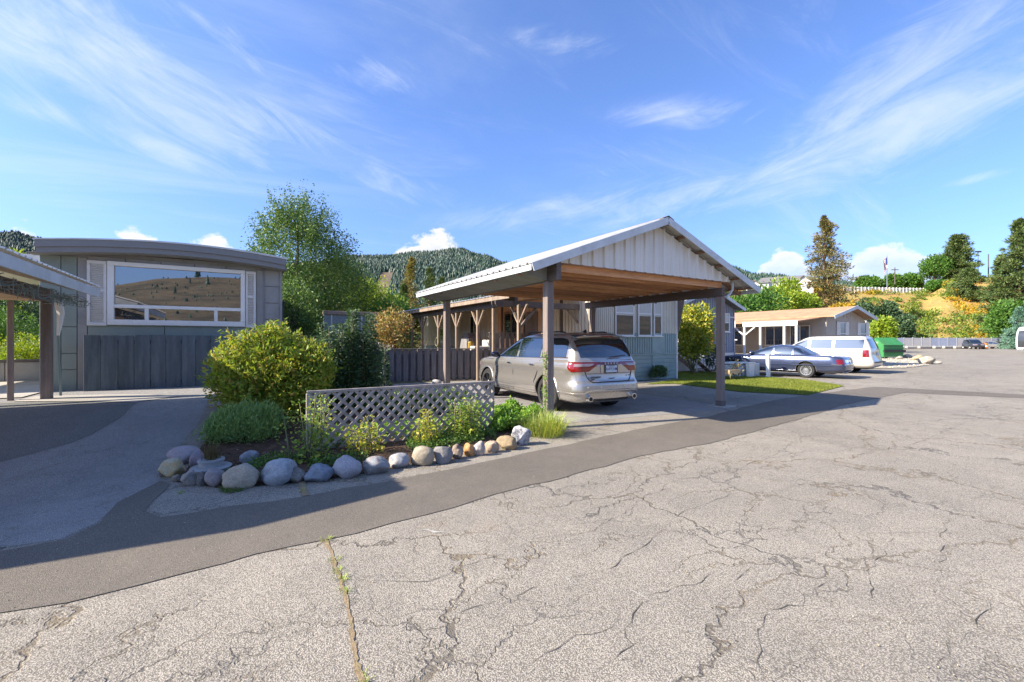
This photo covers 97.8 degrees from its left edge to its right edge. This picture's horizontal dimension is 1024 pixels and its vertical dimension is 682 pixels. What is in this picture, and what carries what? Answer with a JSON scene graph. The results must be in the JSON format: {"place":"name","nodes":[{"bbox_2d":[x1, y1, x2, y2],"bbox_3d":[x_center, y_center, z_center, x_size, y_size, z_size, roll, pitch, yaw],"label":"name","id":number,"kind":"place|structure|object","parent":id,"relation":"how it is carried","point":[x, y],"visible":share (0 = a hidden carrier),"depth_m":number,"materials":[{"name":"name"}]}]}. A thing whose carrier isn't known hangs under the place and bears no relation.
{"place":"outdoors","nodes":[
{"label":"outdoors","id":0,"kind":"place"},
{"bbox_2d":[0,380,39,397],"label":"patio","id":1,"kind":"structure","parent":0,"point":[25,388],"depth_m":9.59,"materials":[{"name":"concrete"}]},
{"bbox_2d":[0,253,39,286],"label":"patio cover","id":2,"kind":"object","parent":1,"relation":"on","point":[22,279],"depth_m":12.18,"materials":[{"name":"white metal"}]},
{"bbox_2d":[0,386,217,547],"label":"driveway","id":3,"kind":"structure","parent":0,"point":[44,494],"depth_m":5.35,"materials":[{"name":"asphalt"}]},
{"bbox_2d":[0,246,100,400],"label":"carport","id":4,"kind":"object","parent":3,"relation":"on","point":[16,263],"visible":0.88,"depth_m":7.76,"materials":[{"name":"white metal"}]},
{"bbox_2d":[0,273,92,308],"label":"icicle light string","id":5,"kind":"object","parent":4,"relation":"hanging from","point":[37,291],"visible":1,"depth_m":6.32,"materials":[{"name":"green plastic"}]},
{"bbox_2d":[0,401,137,461],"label":"sealed asphalt","id":6,"kind":"structure","parent":3,"relation":"on","point":[40,426],"depth_m":6.69,"materials":[{"name":"asphalt"}]},
{"bbox_2d":[15,394,175,401],"bbox_3d":[-7.588,1.055,8.219,2.574,0.054,0.844,0,0,-9],"label":"concrete strip","id":7,"kind":"object","parent":6,"relation":"on","point":[123,397],"visible":0.97,"depth_m":8.14,"materials":[{"name":"concrete"}]},
{"bbox_2d":[84,335,236,390],"bbox_3d":[-7.679,0.453,9.917,2.707,1.175,0.082,0,0,-32],"label":"board fence","id":8,"kind":"object","parent":3,"relation":"on","point":[176,360],"visible":0.82,"depth_m":9.70,"materials":[{"name":"grey wood"}]},
{"bbox_2d":[3,271,924,341],"bbox_3d":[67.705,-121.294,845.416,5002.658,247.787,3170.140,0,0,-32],"label":"mountains","id":9,"kind":"structure","parent":0,"point":[305,328],"depth_m":481.13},
{"bbox_2d":[0,229,855,326],"bbox_3d":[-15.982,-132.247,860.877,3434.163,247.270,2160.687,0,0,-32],"label":"mountain forest","id":10,"kind":"object","parent":9,"relation":"on","point":[449,262],"visible":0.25,"depth_m":919.64,"materials":[{"name":"plant"}]},
{"bbox_2d":[0,342,1023,681],"bbox_3d":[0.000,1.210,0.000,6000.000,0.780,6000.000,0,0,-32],"label":"ground","id":11,"kind":"structure","parent":0,"point":[956,466],"depth_m":3.05,"materials":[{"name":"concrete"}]},
{"bbox_2d":[158,458,185,476],"bbox_3d":[-4.032,1.506,5.311,0.277,0.239,0.222,0,0,0],"label":"boulder","id":12,"kind":"object","parent":11,"relation":"on","point":[170,467],"visible":0.88,"depth_m":5.22,"materials":[{"name":"stone"}]},
{"bbox_2d":[166,445,199,463],"bbox_3d":[-4.244,1.473,5.760,0.394,0.242,0.315,0,0,0],"label":"boulder","id":13,"kind":"object","parent":11,"relation":"on","point":[183,453],"visible":0.62,"depth_m":5.67,"materials":[{"name":"stone"}]},
{"bbox_2d":[180,469,196,485],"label":"boulder","id":14,"kind":"object","parent":11,"relation":"on","point":[188,478],"visible":0.96,"depth_m":4.92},
{"bbox_2d":[18,355,469,387],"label":"yard","id":15,"kind":"structure","parent":11,"relation":"on","point":[399,382],"depth_m":17.13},
{"bbox_2d":[0,359,39,380],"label":"garden wall","id":16,"kind":"structure","parent":15,"relation":"on","point":[26,369],"depth_m":11.50,"materials":[{"name":"concrete"}]},
{"bbox_2d":[0,330,39,359],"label":"garden bush","id":17,"kind":"object","parent":15,"relation":"on","point":[33,352],"visible":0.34,"depth_m":14.85,"materials":[{"name":"green plant"}]},
{"bbox_2d":[0,306,39,358],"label":"garden bush","id":18,"kind":"object","parent":15,"relation":"on","point":[3,322],"visible":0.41,"depth_m":17.60,"materials":[{"name":"green plant"}]},
{"bbox_2d":[0,300,39,341],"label":"garden bush","id":19,"kind":"object","parent":15,"relation":"on","point":[35,309],"visible":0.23,"depth_m":19.58,"materials":[{"name":"green plant"}]},
{"bbox_2d":[26,238,286,390],"bbox_3d":[-12.225,-0.523,17.459,4.580,3.346,17.840,0,0,-32],"label":"mobile home","id":20,"kind":"object","parent":15,"relation":"on","point":[150,287],"visible":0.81,"depth_m":10.04,"materials":[{"name":"grey"}]},
{"bbox_2d":[107,261,244,326],"bbox_3d":[-7.664,-1.040,10.332,2.550,1.380,0.100,0,0,-32],"label":"picture window","id":21,"kind":"structure","parent":20,"relation":"in","point":[137,293],"depth_m":10.27,"materials":[{"name":"glass"}]},
{"bbox_2d":[240,179,362,345],"bbox_3d":[-10.696,-3.281,22.888,6.034,9.790,6.023,0,0,-32],"label":"birch tree","id":22,"kind":"object","parent":15,"relation":"on","point":[310,234],"visible":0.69,"depth_m":22.08,"materials":[{"name":"green plant"}]},
{"bbox_2d":[282,274,326,339],"bbox_3d":[-9.030,-0.723,18.402,2.628,4.219,2.728,0,0,-32],"label":"round tree","id":23,"kind":"object","parent":15,"relation":"on","point":[299,309],"visible":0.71,"depth_m":18.28,"materials":[{"name":"green plant"}]},
{"bbox_2d":[290,251,380,338],"bbox_3d":[-10.167,-1.848,26.050,5.216,7.104,4.757,0,0,-32],"label":"birch tree","id":24,"kind":"object","parent":15,"relation":"on","point":[365,287],"visible":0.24,"depth_m":25.86,"materials":[{"name":"green plant"}]},
{"bbox_2d":[322,310,378,351],"bbox_3d":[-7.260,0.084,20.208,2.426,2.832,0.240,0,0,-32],"label":"potting shed","id":25,"kind":"structure","parent":15,"relation":"on","point":[333,317],"depth_m":19.86,"materials":[{"name":"wood"}]},
{"bbox_2d":[328,275,411,311],"bbox_3d":[-9.858,-1.319,30.034,6.244,6.048,5.724,0,0,-32],"label":"round tree","id":26,"kind":"object","parent":15,"relation":"on","point":[380,290],"visible":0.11,"depth_m":29.01,"materials":[{"name":"green plant"}]},
{"bbox_2d":[368,303,415,350],"bbox_3d":[-5.235,-0.019,19.428,2.128,3.444,2.258,0,0,-32],"label":"maple tree","id":27,"kind":"object","parent":15,"relation":"on","point":[383,326],"visible":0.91,"depth_m":19.11,"materials":[{"name":"orange plant"}]},
{"bbox_2d":[365,291,426,349],"bbox_3d":[-6.967,-0.655,26.955,3.283,4.720,3.339,0,0,22],"label":"round tree","id":28,"kind":"object","parent":15,"relation":"on","point":[383,303],"visible":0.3,"depth_m":26.70,"materials":[{"name":"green plant"}]},
{"bbox_2d":[373,348,507,381],"bbox_3d":[-2.592,0.947,17.995,6.951,1.307,0.190,0,0,-21],"label":"board fence","id":29,"kind":"object","parent":15,"relation":"on","point":[413,364],"visible":0.56,"depth_m":17.73,"materials":[{"name":"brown wood"}]},
{"bbox_2d":[177,487,372,681],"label":"crack weeds","id":30,"kind":"object","parent":11,"relation":"on","point":[339,568],"visible":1,"depth_m":3.02,"materials":[{"name":"green plant"}]},
{"bbox_2d":[325,539,364,681],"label":"pavement crack","id":31,"kind":"object","parent":11,"relation":"on","point":[359,673],"visible":1,"depth_m":2.49,"materials":[{"name":"asphalt"}]},
{"bbox_2d":[332,455,361,478],"bbox_3d":[-1.943,1.491,5.263,0.345,0.292,0.276,0,0,0],"label":"boulder","id":32,"kind":"object","parent":11,"relation":"on","point":[346,467],"visible":0.99,"depth_m":5.18,"materials":[{"name":"stone"}]},
{"bbox_2d":[179,396,535,489],"bbox_3d":[-2.482,1.307,8.395,5.750,0.578,5.910,0,0,-32],"label":"planting bed","id":33,"kind":"object","parent":11,"relation":"on","point":[233,457],"visible":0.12,"depth_m":6.44,"materials":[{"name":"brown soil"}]},
{"bbox_2d":[189,443,231,476],"bbox_3d":[-3.591,1.396,5.330,0.430,0.407,0.430,0,0,-32],"label":"stone planter","id":34,"kind":"object","parent":33,"relation":"on","point":[212,458],"visible":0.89,"depth_m":5.28,"materials":[{"name":"stone"}]},
{"bbox_2d":[204,467,223,486],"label":"boulder","id":35,"kind":"object","parent":33,"relation":"on","point":[212,476],"visible":0.89,"depth_m":4.87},
{"bbox_2d":[222,463,259,489],"bbox_3d":[-2.978,1.491,4.911,0.366,0.294,0.293,0,0,0],"label":"boulder","id":36,"kind":"object","parent":33,"relation":"on","point":[243,475],"visible":0.96,"depth_m":4.82,"materials":[{"name":"stone"}]},
{"bbox_2d":[192,397,290,445],"bbox_3d":[-4.033,1.376,6.748,1.137,1.078,1.163,0,0,-1],"label":"juniper shrub","id":37,"kind":"object","parent":33,"relation":"on","point":[255,421],"visible":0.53,"depth_m":6.49,"materials":[{"name":"plant"}]},
{"bbox_2d":[193,317,342,418],"bbox_3d":[-4.253,0.627,7.914,2.244,2.101,1.957,0,0,-32],"label":"golden shrub","id":38,"kind":"object","parent":33,"relation":"on","point":[282,367],"visible":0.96,"depth_m":7.51,"materials":[{"name":"plant"}]},
{"bbox_2d":[260,458,296,485],"bbox_3d":[-2.648,1.481,5.025,0.367,0.336,0.317,0,0,0],"label":"boulder","id":39,"kind":"object","parent":33,"relation":"on","point":[277,472],"visible":0.93,"depth_m":4.92,"materials":[{"name":"stone"}]},
{"bbox_2d":[273,392,336,464],"bbox_3d":[-2.677,1.149,5.771,0.568,0.945,0.739,0,0,39],"label":"rose bush","id":40,"kind":"object","parent":33,"relation":"on","point":[312,441],"visible":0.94,"depth_m":5.76,"materials":[{"name":"green plant"}]},
{"bbox_2d":[303,463,334,481],"bbox_3d":[-2.214,1.517,5.134,0.329,0.223,0.263,0,0,0],"label":"boulder","id":41,"kind":"object","parent":33,"relation":"on","point":[318,472],"visible":0.95,"depth_m":5.04,"materials":[{"name":"stone"}]},
{"bbox_2d":[314,308,393,408],"bbox_3d":[-3.156,0.423,9.239,1.204,2.206,1.916,0,0,44],"label":"tall leafy plant","id":42,"kind":"object","parent":33,"relation":"on","point":[357,359],"visible":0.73,"depth_m":8.92,"materials":[{"name":"green plant"}]},
{"bbox_2d":[342,414,385,454],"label":"rose bush","id":43,"kind":"object","parent":33,"relation":"on","point":[370,443],"visible":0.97,"depth_m":6.18,"materials":[{"name":"green plant"}]},
{"bbox_2d":[220,420,534,483],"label":"bed weeds","id":44,"kind":"object","parent":33,"relation":"on","point":[420,443],"visible":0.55,"depth_m":6.40,"materials":[{"name":"green plant"}]},
{"bbox_2d":[301,413,483,443],"bbox_3d":[-1.905,1.475,7.527,3.009,0.299,0.994,0,0,-32],"label":"ground cover","id":45,"kind":"object","parent":33,"relation":"on","point":[386,423],"visible":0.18,"depth_m":7.34,"materials":[{"name":"green plant"}]},
{"bbox_2d":[389,453,409,467],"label":"boulder","id":46,"kind":"object","parent":33,"relation":"on","point":[398,460],"visible":0.96,"depth_m":5.60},
{"bbox_2d":[306,381,494,449],"bbox_3d":[-1.593,1.157,7.029,3.020,0.925,0.074,0,0,-32],"label":"lattice screen","id":47,"kind":"object","parent":33,"relation":"on","point":[371,403],"visible":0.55,"depth_m":6.86,"materials":[{"name":"wood"}]},
{"bbox_2d":[352,387,471,414],"bbox_3d":[-2.338,1.348,9.851,2.728,0.598,1.543,0,0,-32],"label":"ground cover","id":48,"kind":"object","parent":33,"relation":"on","point":[416,401],"visible":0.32,"depth_m":9.59,"materials":[{"name":"green plant"}]},
{"bbox_2d":[411,407,442,444],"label":"rose bush","id":49,"kind":"object","parent":33,"relation":"on","point":[426,432],"visible":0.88,"depth_m":6.69,"materials":[{"name":"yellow plant"}]},
{"bbox_2d":[445,394,484,439],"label":"rose bush","id":50,"kind":"object","parent":33,"relation":"on","point":[468,427],"visible":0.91,"depth_m":7.10,"materials":[{"name":"green plant"}]},
{"bbox_2d":[470,395,542,430],"bbox_3d":[-0.118,1.350,8.493,1.361,0.486,1.782,0,0,-32],"label":"ground cover","id":51,"kind":"object","parent":33,"relation":"on","point":[510,409],"visible":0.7,"depth_m":8.00,"materials":[{"name":"green plant"}]},
{"bbox_2d":[506,407,588,438],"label":"ornamental grass","id":52,"kind":"object","parent":33,"relation":"on","point":[547,426],"depth_m":7.46,"materials":[{"name":"plant"}]},
{"bbox_2d":[362,456,389,474],"bbox_3d":[-1.651,1.515,5.424,0.326,0.228,0.261,0,0,0],"label":"boulder","id":53,"kind":"object","parent":11,"relation":"on","point":[375,464],"visible":0.98,"depth_m":5.36,"materials":[{"name":"stone"}]},
{"bbox_2d":[411,445,433,465],"bbox_3d":[-1.158,1.496,5.790,0.302,0.278,0.242,0,0,0],"label":"boulder","id":54,"kind":"object","parent":11,"relation":"on","point":[422,455],"visible":0.94,"depth_m":5.71,"materials":[{"name":"stone"}]},
{"bbox_2d":[434,446,452,463],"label":"boulder","id":55,"kind":"object","parent":11,"relation":"on","point":[443,454],"visible":0.97,"depth_m":5.82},
{"bbox_2d":[390,296,579,380],"bbox_3d":[-2.655,-0.193,22.774,4.510,3.587,16.691,0,0,-32],"label":"porch","id":56,"kind":"object","parent":11,"relation":"on","point":[480,303],"visible":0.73,"depth_m":17.91,"materials":[{"name":"brown wood"}]},
{"bbox_2d":[488,332,527,349],"bbox_3d":[-0.100,0.246,19.364,2.005,1.227,0.130,0,0,-29],"label":"porch railing","id":57,"kind":"object","parent":56,"relation":"on","point":[507,336],"visible":0.44,"depth_m":19.19,"materials":[{"name":"brown wood"}]},
{"bbox_2d":[5,417,1005,675],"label":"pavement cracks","id":58,"kind":"object","parent":11,"relation":"on","point":[665,591],"visible":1,"depth_m":2.74,"materials":[{"name":"asphalt"}]},
{"bbox_2d":[496,435,516,449],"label":"boulder","id":59,"kind":"object","parent":11,"relation":"on","point":[506,442],"visible":0.92,"depth_m":6.54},
{"bbox_2d":[0,387,1023,611],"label":"asphalt patch","id":60,"kind":"object","parent":11,"relation":"on","point":[94,559],"visible":1,"depth_m":4.10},
{"bbox_2d":[4,394,1021,680],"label":"loose grit","id":61,"kind":"object","parent":11,"relation":"on","point":[428,562],"visible":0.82,"depth_m":2.95,"materials":[{"name":"gravel"}]},
{"bbox_2d":[511,425,530,445],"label":"boulder","id":62,"kind":"object","parent":11,"relation":"on","point":[521,435],"visible":0.81,"depth_m":6.83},
{"bbox_2d":[424,298,684,380],"bbox_3d":[0.361,-0.565,25.227,5.300,4.330,18.400,0,0,-32],"label":"mobile home","id":63,"kind":"object","parent":11,"relation":"on","point":[650,331],"visible":0.34,"depth_m":18.45,"materials":[{"name":"beige"}]},
{"bbox_2d":[504,311,516,338],"bbox_3d":[-0.055,-0.756,21.233,0.085,1.288,1.430,0,0,-32],"label":"window","id":64,"kind":"structure","parent":63,"relation":"in","point":[510,324],"depth_m":21.31,"materials":[{"name":"black glass"}]},
{"bbox_2d":[526,311,537,334],"bbox_3d":[0.860,-0.275,19.771,0.098,2.050,0.900,0,0,-32],"label":"door","id":65,"kind":"structure","parent":63,"relation":"in","point":[532,323],"depth_m":19.70,"materials":[{"name":"wood"}]},
{"bbox_2d":[615,305,635,336],"bbox_3d":[4.406,-1.041,17.395,1.098,1.758,0.085,0,0,-32],"label":"window","id":66,"kind":"structure","parent":63,"relation":"in","point":[624,315],"depth_m":17.42,"materials":[{"name":"glass"}]},
{"bbox_2d":[637,303,652,336],"bbox_3d":[5.369,-1.041,17.993,0.853,1.758,0.085,0,0,-32],"label":"window","id":67,"kind":"structure","parent":63,"relation":"in","point":[644,310],"depth_m":18.01,"materials":[{"name":"glass"}]},
{"bbox_2d":[653,302,662,336],"bbox_3d":[6.023,-1.041,18.398,0.557,1.758,0.085,0,0,-32],"label":"window","id":68,"kind":"structure","parent":63,"relation":"in","point":[657,308],"depth_m":18.41,"materials":[{"name":"glass"}]},
{"bbox_2d":[648,365,669,378],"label":"foundation plant","id":69,"kind":"object","parent":11,"relation":"on","point":[660,371],"visible":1,"depth_m":17.81,"materials":[{"name":"green plant"}]},
{"bbox_2d":[678,296,745,370],"bbox_3d":[7.007,-0.665,30.268,5.968,4.490,14.735,0,0,-32],"label":"mobile home","id":70,"kind":"object","parent":11,"relation":"on","point":[732,306],"visible":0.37,"depth_m":25.37,"materials":[{"name":"blue"}]},
{"bbox_2d":[729,294,767,312],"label":"leafy shrub","id":71,"kind":"object","parent":11,"relation":"on","point":[752,304],"visible":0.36,"depth_m":50.50,"materials":[{"name":"green plant"}]},
{"bbox_2d":[738,282,790,311],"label":"leafy tree","id":72,"kind":"object","parent":11,"relation":"on","point":[770,296],"visible":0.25,"depth_m":60.40,"materials":[{"name":"green plant"}]},
{"bbox_2d":[763,275,815,309],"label":"leafy tree","id":73,"kind":"object","parent":11,"relation":"on","point":[795,295],"visible":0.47,"depth_m":68.22,"materials":[{"name":"green plant"}]},
{"bbox_2d":[725,344,853,377],"bbox_3d":[12.678,0.880,20.952,2.073,1.440,5.321,0,0,-41],"label":"parked sedan","id":74,"kind":"object","parent":11,"relation":"on","point":[803,361],"visible":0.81,"depth_m":19.79,"materials":[{"name":"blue metal"}]},
{"bbox_2d":[735,305,877,354],"bbox_3d":[15.312,-0.324,36.241,9.349,3.847,20.535,0,0,-32],"label":"mobile home","id":75,"kind":"object","parent":11,"relation":"on","point":[756,331],"visible":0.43,"depth_m":29.07,"materials":[{"name":"beige"}]},
{"bbox_2d":[764,326,782,345],"bbox_3d":[17.588,-0.331,29.966,0.085,1.338,1.280,0,0,-32],"label":"window","id":76,"kind":"structure","parent":75,"relation":"in","point":[773,334],"depth_m":30.03,"materials":[{"name":"glass"}]},
{"bbox_2d":[790,325,809,344],"bbox_3d":[18.431,-0.331,28.606,0.085,1.338,1.280,0,0,-32],"label":"window","id":77,"kind":"structure","parent":75,"relation":"in","point":[803,330],"depth_m":28.59,"materials":[{"name":"glass"}]},
{"bbox_2d":[793,335,885,372],"bbox_3d":[16.441,0.681,23.917,2.299,1.958,5.264,0,0,-40],"label":"parked suv","id":78,"kind":"object","parent":11,"relation":"on","point":[862,351],"visible":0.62,"depth_m":22.21,"materials":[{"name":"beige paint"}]},
{"bbox_2d":[867,314,899,338],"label":"leafy shrub","id":79,"kind":"object","parent":11,"relation":"on","point":[882,327],"visible":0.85,"depth_m":59.15,"materials":[{"name":"yellow plant"}]},
{"bbox_2d":[877,357,935,367],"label":"gravel island","id":80,"kind":"structure","parent":11,"relation":"on","point":[899,363],"depth_m":31.16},
{"bbox_2d":[873,338,905,357],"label":"dumpster","id":81,"kind":"object","parent":80,"relation":"on","point":[891,347],"visible":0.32,"depth_m":40.25,"materials":[{"name":"green metal"}]},
{"bbox_2d":[897,337,1000,347],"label":"panel fence","id":82,"kind":"object","parent":11,"relation":"on","point":[930,341],"visible":0.38,"depth_m":83.98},
{"bbox_2d":[978,298,1023,337],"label":"leafy tree","id":83,"kind":"object","parent":11,"relation":"on","point":[1000,314],"visible":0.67,"depth_m":83.73,"materials":[{"name":"green plant"}]},
{"bbox_2d":[996,306,1023,348],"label":"spruce tree","id":84,"kind":"object","parent":11,"relation":"on","point":[1011,332],"visible":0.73,"depth_m":76.27,"materials":[{"name":"teal plant"}]},
{"bbox_2d":[0,0,1023,283],"label":"sky","id":85,"kind":"structure","parent":0,"point":[509,130],"materials":[{"name":"blue"}]},
{"bbox_2d":[380,381,736,422],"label":"driveway","id":86,"kind":"structure","parent":0,"point":[639,405],"depth_m":10.89,"materials":[{"name":"concrete"}]},
{"bbox_2d":[479,330,637,409],"bbox_3d":[0.930,0.666,12.096,2.292,1.868,5.442,0,0,-28],"label":"parked suv","id":87,"kind":"object","parent":86,"relation":"on","point":[594,367],"visible":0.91,"depth_m":10.01,"materials":[{"name":"silver metal"}]},
{"bbox_2d":[416,216,760,428],"bbox_3d":[1.783,-0.504,11.765,6.974,4.248,5.702,0,0,-32],"label":"carport","id":88,"kind":"object","parent":86,"relation":"on","point":[664,259],"visible":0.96,"depth_m":9.93,"materials":[{"name":"white paint"}]},
{"bbox_2d":[648,370,843,394],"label":"lawn","id":89,"kind":"structure","parent":0,"point":[754,387],"depth_m":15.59,"materials":[{"name":"plant"}]},
{"bbox_2d":[678,301,715,373],"bbox_3d":[8.573,-0.157,21.287,2.348,3.594,2.345,0,0,-32],"label":"magnolia shrub","id":90,"kind":"object","parent":89,"relation":"on","point":[697,322],"visible":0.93,"depth_m":20.90,"materials":[{"name":"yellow plant"}]},
{"bbox_2d":[734,277,1016,337],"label":"hillside","id":91,"kind":"structure","parent":0,"point":[933,302],"depth_m":125.09,"materials":[{"name":"yellow plant"}]},
{"bbox_2d":[788,214,858,307],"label":"pine tree","id":92,"kind":"object","parent":91,"relation":"on","point":[825,238],"visible":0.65,"depth_m":108.10,"materials":[{"name":"green plant"}]},
{"bbox_2d":[855,297,878,321],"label":"leafy shrub","id":93,"kind":"object","parent":91,"relation":"on","point":[869,308],"visible":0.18,"depth_m":94.82,"materials":[{"name":"green plant"}]},
{"bbox_2d":[851,274,884,289],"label":"leafy tree","id":94,"kind":"object","parent":91,"relation":"on","point":[869,281],"visible":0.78,"depth_m":156.10,"materials":[{"name":"green plant"}]},
{"bbox_2d":[731,275,1007,337],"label":"hillside scrub","id":95,"kind":"object","parent":91,"relation":"on","point":[927,317],"visible":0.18,"depth_m":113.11,"materials":[{"name":"plant"}]},
{"bbox_2d":[843,287,923,292],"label":"picket fence","id":96,"kind":"object","parent":91,"relation":"on","point":[896,289],"visible":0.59,"depth_m":147.00,"materials":[{"name":"white paint"}]},
{"bbox_2d":[876,299,901,316],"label":"leafy shrub","id":97,"kind":"object","parent":91,"relation":"on","point":[887,308],"visible":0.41,"depth_m":95.66,"materials":[{"name":"green plant"}]},
{"bbox_2d":[883,273,906,288],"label":"leafy shrub","id":98,"kind":"object","parent":91,"relation":"on","point":[900,281],"visible":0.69,"depth_m":156.29,"materials":[{"name":"green plant"}]},
{"bbox_2d":[892,309,918,337],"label":"leafy shrub","id":99,"kind":"object","parent":91,"relation":"on","point":[906,323],"visible":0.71,"depth_m":92.83,"materials":[{"name":"green plant"}]},
{"bbox_2d":[903,272,924,290],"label":"leafy tree","id":100,"kind":"object","parent":91,"relation":"on","point":[913,280],"visible":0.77,"depth_m":155.97,"materials":[{"name":"green plant"}]},
{"bbox_2d":[917,254,956,282],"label":"round tree","id":101,"kind":"object","parent":91,"relation":"on","point":[934,266],"visible":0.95,"depth_m":145.93,"materials":[{"name":"green plant"}]},
{"bbox_2d":[936,233,984,279],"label":"pine tree","id":102,"kind":"object","parent":91,"relation":"on","point":[958,250],"visible":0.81,"depth_m":143.75,"materials":[{"name":"green plant"}]},
{"bbox_2d":[941,267,989,300],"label":"pine tree","id":103,"kind":"object","parent":91,"relation":"on","point":[965,284],"visible":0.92,"depth_m":123.07,"materials":[{"name":"green plant"}]},
{"bbox_2d":[973,253,1022,335],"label":"pine tree","id":104,"kind":"object","parent":91,"relation":"on","point":[995,272],"visible":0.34,"depth_m":98.24,"materials":[{"name":"green plant"}]},
{"bbox_2d":[974,217,1023,333],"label":"pine tree","id":105,"kind":"object","parent":91,"relation":"on","point":[1013,260],"visible":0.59,"depth_m":95.43,"materials":[{"name":"green plant"}]},
{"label":"yard","id":106,"kind":"structure","parent":0,"visible":0},
{"bbox_2d":[390,283,416,350],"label":"conifer tree","id":107,"kind":"object","parent":106,"relation":"on","point":[403,288],"visible":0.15,"depth_m":41.78,"materials":[{"name":"green plant"}]},
{"bbox_2d":[398,256,423,350],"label":"conifer tree","id":108,"kind":"object","parent":106,"relation":"on","point":[410,265],"visible":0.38,"depth_m":47.71,"materials":[{"name":"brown plant"}]},
{"bbox_2d":[415,266,439,347],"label":"conifer tree","id":109,"kind":"object","parent":106,"relation":"on","point":[430,275],"visible":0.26,"depth_m":49.78,"materials":[{"name":"green plant"}]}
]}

